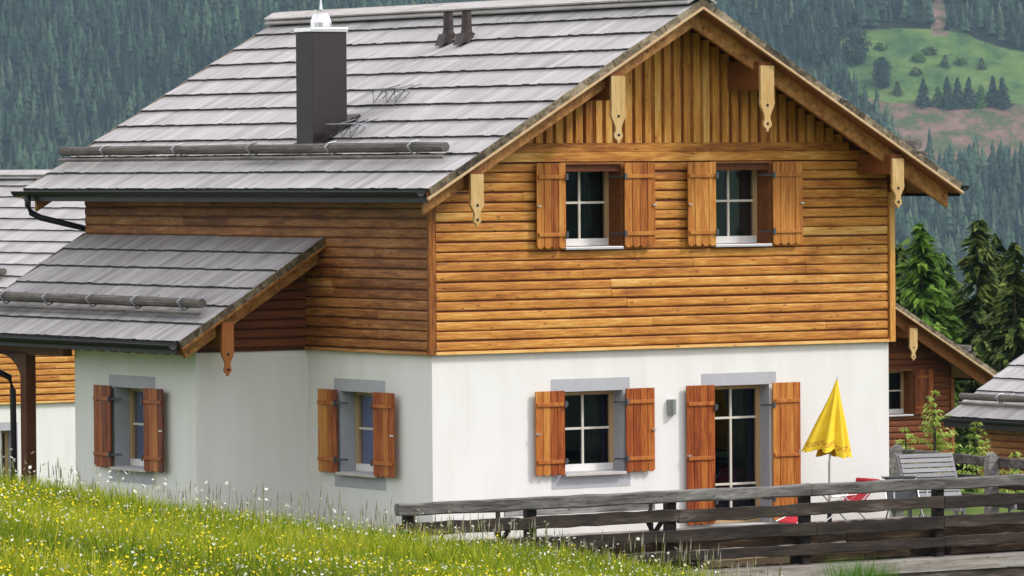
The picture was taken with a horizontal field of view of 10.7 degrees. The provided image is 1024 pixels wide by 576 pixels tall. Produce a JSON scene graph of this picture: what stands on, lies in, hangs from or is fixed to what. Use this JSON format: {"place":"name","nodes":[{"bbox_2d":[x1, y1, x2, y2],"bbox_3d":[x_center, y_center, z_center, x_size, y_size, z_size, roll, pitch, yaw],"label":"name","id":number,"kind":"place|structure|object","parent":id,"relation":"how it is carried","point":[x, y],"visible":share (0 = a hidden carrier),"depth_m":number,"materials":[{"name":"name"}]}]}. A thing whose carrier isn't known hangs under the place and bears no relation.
{"place":"outdoors","nodes":[
{"label":"outdoors","id":0,"kind":"place"},
{"bbox_2d":[0,0,1023,516],"bbox_3d":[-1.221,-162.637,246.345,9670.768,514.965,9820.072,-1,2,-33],"label":"ground","id":1,"kind":"structure","parent":0,"point":[904,40],"depth_m":3045.09,"materials":[{"name":"green plant"}]},
{"bbox_2d":[0,169,85,493],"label":"chalet","id":2,"kind":"object","parent":1,"relation":"on","point":[28,242],"visible":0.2,"depth_m":126.91,"materials":[{"name":"white paint"}]},
{"bbox_2d":[0,422,17,481],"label":"window","id":3,"kind":"structure","parent":2,"relation":"in","point":[5,435],"depth_m":126.41,"materials":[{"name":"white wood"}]},
{"bbox_2d":[0,448,717,575],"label":"tall white flowers","id":4,"kind":"object","parent":1,"relation":"on","point":[252,490],"visible":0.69,"depth_m":63.68,"materials":[{"name":"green plant"}]},
{"bbox_2d":[0,469,722,575],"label":"yellow flowers","id":5,"kind":"object","parent":1,"relation":"on","point":[109,567],"visible":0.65,"depth_m":51.54,"materials":[{"name":"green plant"}]},
{"bbox_2d":[0,467,741,575],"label":"meadow grass","id":6,"kind":"structure","parent":1,"relation":"on","point":[371,546],"depth_m":54.02,"materials":[{"name":"green plant"}]},
{"bbox_2d":[0,465,763,575],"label":"white flowers","id":7,"kind":"object","parent":1,"relation":"on","point":[282,559],"visible":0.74,"depth_m":53.13,"materials":[{"name":"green plant"}]},
{"bbox_2d":[0,446,781,575],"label":"seed stalks","id":8,"kind":"object","parent":1,"relation":"on","point":[449,522],"visible":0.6,"depth_m":62.29,"materials":[{"name":"green plant"}]},
{"bbox_2d":[0,0,969,540],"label":"chalet","id":9,"kind":"object","parent":1,"relation":"on","point":[384,258],"visible":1,"depth_m":83.06,"materials":[{"name":"white paint"}]},
{"bbox_2d":[109,374,155,484],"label":"window","id":10,"kind":"structure","parent":9,"relation":"in","point":[127,413],"depth_m":84.66,"materials":[{"name":"grey paint"}]},
{"bbox_2d":[334,378,385,490],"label":"window","id":11,"kind":"structure","parent":9,"relation":"in","point":[354,418],"depth_m":82.76,"materials":[{"name":"grey paint"}]},
{"bbox_2d":[551,377,629,489],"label":"window","id":12,"kind":"structure","parent":9,"relation":"in","point":[595,425],"depth_m":82.34,"materials":[{"name":"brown wood"}]},
{"bbox_2d":[558,162,623,249],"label":"window","id":13,"kind":"structure","parent":9,"relation":"in","point":[594,199],"depth_m":82.32,"materials":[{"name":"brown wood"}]},
{"bbox_2d":[701,371,775,524],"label":"door","id":14,"kind":"structure","parent":9,"relation":"in","point":[742,446],"depth_m":83.88,"materials":[{"name":"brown wood"}]},
{"bbox_2d":[708,161,772,246],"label":"window","id":15,"kind":"structure","parent":9,"relation":"in","point":[744,198],"depth_m":83.80,"materials":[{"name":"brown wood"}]},
{"bbox_2d":[0,0,1023,314],"bbox_3d":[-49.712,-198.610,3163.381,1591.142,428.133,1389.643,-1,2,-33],"label":"forest","id":16,"kind":"object","parent":1,"relation":"on","point":[196,18],"visible":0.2,"depth_m":3056.52,"materials":[{"name":"green plant"}]},
{"bbox_2d":[433,515,1023,569],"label":"terrace","id":17,"kind":"structure","parent":1,"relation":"on","point":[913,553],"depth_m":79.82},
{"bbox_2d":[495,504,662,538],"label":"wooden bench","id":18,"kind":"object","parent":17,"relation":"on","point":[633,507],"visible":0.17,"depth_m":78.69,"materials":[{"name":"grey wood"}]},
{"bbox_2d":[802,376,851,521],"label":"parasol","id":19,"kind":"object","parent":17,"relation":"on","point":[829,434],"visible":0.96,"depth_m":82.81,"materials":[{"name":"fabric"}]},
{"bbox_2d":[775,477,878,523],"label":"deck chair","id":20,"kind":"object","parent":17,"relation":"on","point":[848,497],"visible":0.38,"depth_m":82.67,"materials":[{"name":"red fabric"}]},
{"bbox_2d":[881,475,927,518],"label":"chair","id":21,"kind":"object","parent":17,"relation":"on","point":[905,494],"visible":0.33,"depth_m":82.42,"materials":[{"name":"metal"}]},
{"bbox_2d":[895,453,1016,516],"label":"lounger","id":22,"kind":"object","parent":17,"relation":"on","point":[950,470],"visible":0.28,"depth_m":83.58,"materials":[{"name":"grey wood"}]},
{"bbox_2d":[672,551,1023,575],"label":"boardwalk","id":23,"kind":"structure","parent":1,"relation":"on","point":[1010,563],"depth_m":78.93,"materials":[{"name":"grey wood"}]},
{"bbox_2d":[394,474,1023,571],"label":"rail fence","id":24,"kind":"object","parent":23,"relation":"on","point":[937,531],"visible":0.82,"depth_m":77.82,"materials":[{"name":"wood"}]},
{"bbox_2d":[701,556,789,568],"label":"timber","id":25,"kind":"object","parent":23,"relation":"on","point":[727,563],"visible":0.88,"depth_m":77.79,"materials":[{"name":"grey wood"}]},
{"bbox_2d":[811,549,909,561],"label":"timber","id":26,"kind":"object","parent":23,"relation":"on","point":[860,554],"visible":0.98,"depth_m":78.89,"materials":[{"name":"grey wood"}]},
{"bbox_2d":[948,542,1023,554],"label":"timber","id":27,"kind":"object","parent":23,"relation":"on","point":[952,550],"visible":1,"depth_m":80.13,"materials":[{"name":"grey wood"}]},
{"bbox_2d":[841,27,873,64],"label":"tree","id":28,"kind":"object","parent":1,"relation":"on","point":[857,44],"visible":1,"depth_m":3044.25,"materials":[{"name":"green plant"}]},
{"bbox_2d":[816,553,900,575],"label":"grass tuft","id":29,"kind":"object","parent":1,"relation":"on","point":[857,571],"visible":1,"depth_m":65.57,"materials":[{"name":"green plant"}]},
{"bbox_2d":[873,42,887,50],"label":"shrub","id":30,"kind":"object","parent":1,"relation":"on","point":[881,46],"visible":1,"depth_m":3061.08,"materials":[{"name":"green plant"}]},
{"bbox_2d":[871,56,892,88],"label":"tree","id":31,"kind":"object","parent":1,"relation":"on","point":[881,74],"visible":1,"depth_m":3021.48,"materials":[{"name":"green plant"}]},
{"bbox_2d":[892,80,903,96],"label":"tree","id":32,"kind":"object","parent":1,"relation":"on","point":[897,90],"visible":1,"depth_m":3017.01,"materials":[{"name":"green plant"}]},
{"bbox_2d":[889,427,917,468],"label":"young larch","id":33,"kind":"object","parent":1,"relation":"on","point":[904,442],"visible":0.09,"depth_m":98.99,"materials":[{"name":"green plant"}]},
{"bbox_2d":[895,244,913,313],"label":"conifer tree","id":34,"kind":"object","parent":1,"relation":"on","point":[899,250],"visible":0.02,"depth_m":157.82,"materials":[{"name":"green plant"}]},
{"bbox_2d":[910,67,921,75],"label":"shrub","id":35,"kind":"object","parent":1,"relation":"on","point":[916,70],"visible":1,"depth_m":3037.82,"materials":[{"name":"green plant"}]},
{"bbox_2d":[910,52,925,62],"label":"shrub","id":36,"kind":"object","parent":1,"relation":"on","point":[920,58],"visible":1,"depth_m":3050.62,"materials":[{"name":"green plant"}]},
{"bbox_2d":[914,78,933,107],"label":"tree","id":37,"kind":"object","parent":1,"relation":"on","point":[922,100],"visible":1,"depth_m":3007.66,"materials":[{"name":"green plant"}]},
{"bbox_2d":[921,46,937,54],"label":"shrub","id":38,"kind":"object","parent":1,"relation":"on","point":[930,50],"visible":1,"depth_m":3058.20,"materials":[{"name":"green plant"}]},
{"bbox_2d":[895,222,978,490],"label":"conifer tree","id":39,"kind":"object","parent":1,"relation":"on","point":[924,294],"visible":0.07,"depth_m":149.81,"materials":[{"name":"green plant"}]},
{"bbox_2d":[910,390,963,490],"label":"young larch","id":40,"kind":"object","parent":1,"relation":"on","point":[936,435],"visible":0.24,"depth_m":97.99,"materials":[{"name":"green plant"}]},
{"bbox_2d":[931,87,943,106],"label":"tree","id":41,"kind":"object","parent":1,"relation":"on","point":[937,96],"visible":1,"depth_m":3008.95,"materials":[{"name":"green plant"}]},
{"bbox_2d":[888,302,997,472],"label":"chalet","id":42,"kind":"object","parent":1,"relation":"on","point":[925,359],"visible":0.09,"depth_m":129.83,"materials":[{"name":"brown wood"}]},
{"bbox_2d":[889,369,913,416],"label":"window","id":43,"kind":"structure","parent":42,"relation":"in","point":[901,382],"depth_m":129.95,"materials":[{"name":"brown wood"}]},
{"bbox_2d":[940,55,949,68],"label":"tree","id":44,"kind":"object","parent":1,"relation":"on","point":[945,62],"visible":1,"depth_m":3047.31,"materials":[{"name":"green plant"}]},
{"bbox_2d":[940,76,956,109],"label":"tree","id":45,"kind":"object","parent":1,"relation":"on","point":[947,99],"visible":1,"depth_m":3007.42,"materials":[{"name":"green plant"}]},
{"bbox_2d":[929,253,971,428],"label":"conifer tree","id":46,"kind":"object","parent":1,"relation":"on","point":[950,282],"visible":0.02,"depth_m":155.88,"materials":[{"name":"green plant"}]},
{"bbox_2d":[889,444,1023,516],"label":"rail fence","id":47,"kind":"object","parent":1,"relation":"on","point":[992,463],"visible":0.32,"depth_m":85.30,"materials":[{"name":"grey wood"}]},
{"bbox_2d":[951,77,965,108],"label":"tree","id":48,"kind":"object","parent":1,"relation":"on","point":[958,100],"visible":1,"depth_m":3009.25,"materials":[{"name":"green plant"}]},
{"bbox_2d":[954,56,967,64],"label":"shrub","id":49,"kind":"object","parent":1,"relation":"on","point":[961,60],"visible":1,"depth_m":3049.95,"materials":[{"name":"green plant"}]},
{"bbox_2d":[954,282,970,339],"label":"conifer tree","id":50,"kind":"object","parent":1,"relation":"on","point":[965,301],"depth_m":164.93,"materials":[{"name":"green plant"}]},
{"bbox_2d":[962,77,976,108],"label":"tree","id":51,"kind":"object","parent":1,"relation":"on","point":[969,98],"visible":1,"depth_m":3010.39,"materials":[{"name":"green plant"}]},
{"bbox_2d":[943,216,1006,445],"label":"conifer tree","id":52,"kind":"object","parent":1,"relation":"on","point":[983,278],"visible":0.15,"depth_m":153.85,"materials":[{"name":"green plant"}]},
{"bbox_2d":[956,421,1001,491],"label":"young larch","id":53,"kind":"object","parent":1,"relation":"on","point":[977,469],"visible":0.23,"depth_m":96.99,"materials":[{"name":"green plant"}]},
{"bbox_2d":[973,84,988,107],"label":"tree","id":54,"kind":"object","parent":1,"relation":"on","point":[980,97],"visible":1,"depth_m":3011.91,"materials":[{"name":"green plant"}]},
{"bbox_2d":[939,354,1023,490],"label":"garage","id":55,"kind":"structure","parent":1,"relation":"on","point":[994,405],"depth_m":117.23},
{"bbox_2d":[976,58,986,70],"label":"tree","id":56,"kind":"object","parent":1,"relation":"on","point":[981,63],"visible":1,"depth_m":3046.76,"materials":[{"name":"green plant"}]},
{"bbox_2d":[958,232,1012,384],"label":"conifer tree","id":57,"kind":"object","parent":1,"relation":"on","point":[994,248],"visible":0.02,"depth_m":161.84,"materials":[{"name":"green plant"}]},
{"bbox_2d":[985,75,998,106],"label":"tree","id":58,"kind":"object","parent":1,"relation":"on","point":[992,92],"visible":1,"depth_m":3013.09,"materials":[{"name":"green plant"}]},
{"bbox_2d":[964,242,1023,490],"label":"conifer tree","id":59,"kind":"object","parent":1,"relation":"on","point":[1012,338],"visible":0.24,"depth_m":149.96,"materials":[{"name":"green plant"}]},
{"bbox_2d":[992,77,1014,109],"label":"tree","id":60,"kind":"object","parent":1,"relation":"on","point":[1003,101],"visible":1,"depth_m":3011.04,"materials":[{"name":"green plant"}]},
{"bbox_2d":[999,451,1023,492],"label":"young larch","id":61,"kind":"object","parent":1,"relation":"on","point":[1014,472],"visible":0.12,"depth_m":95.99,"materials":[{"name":"green plant"}]}
]}

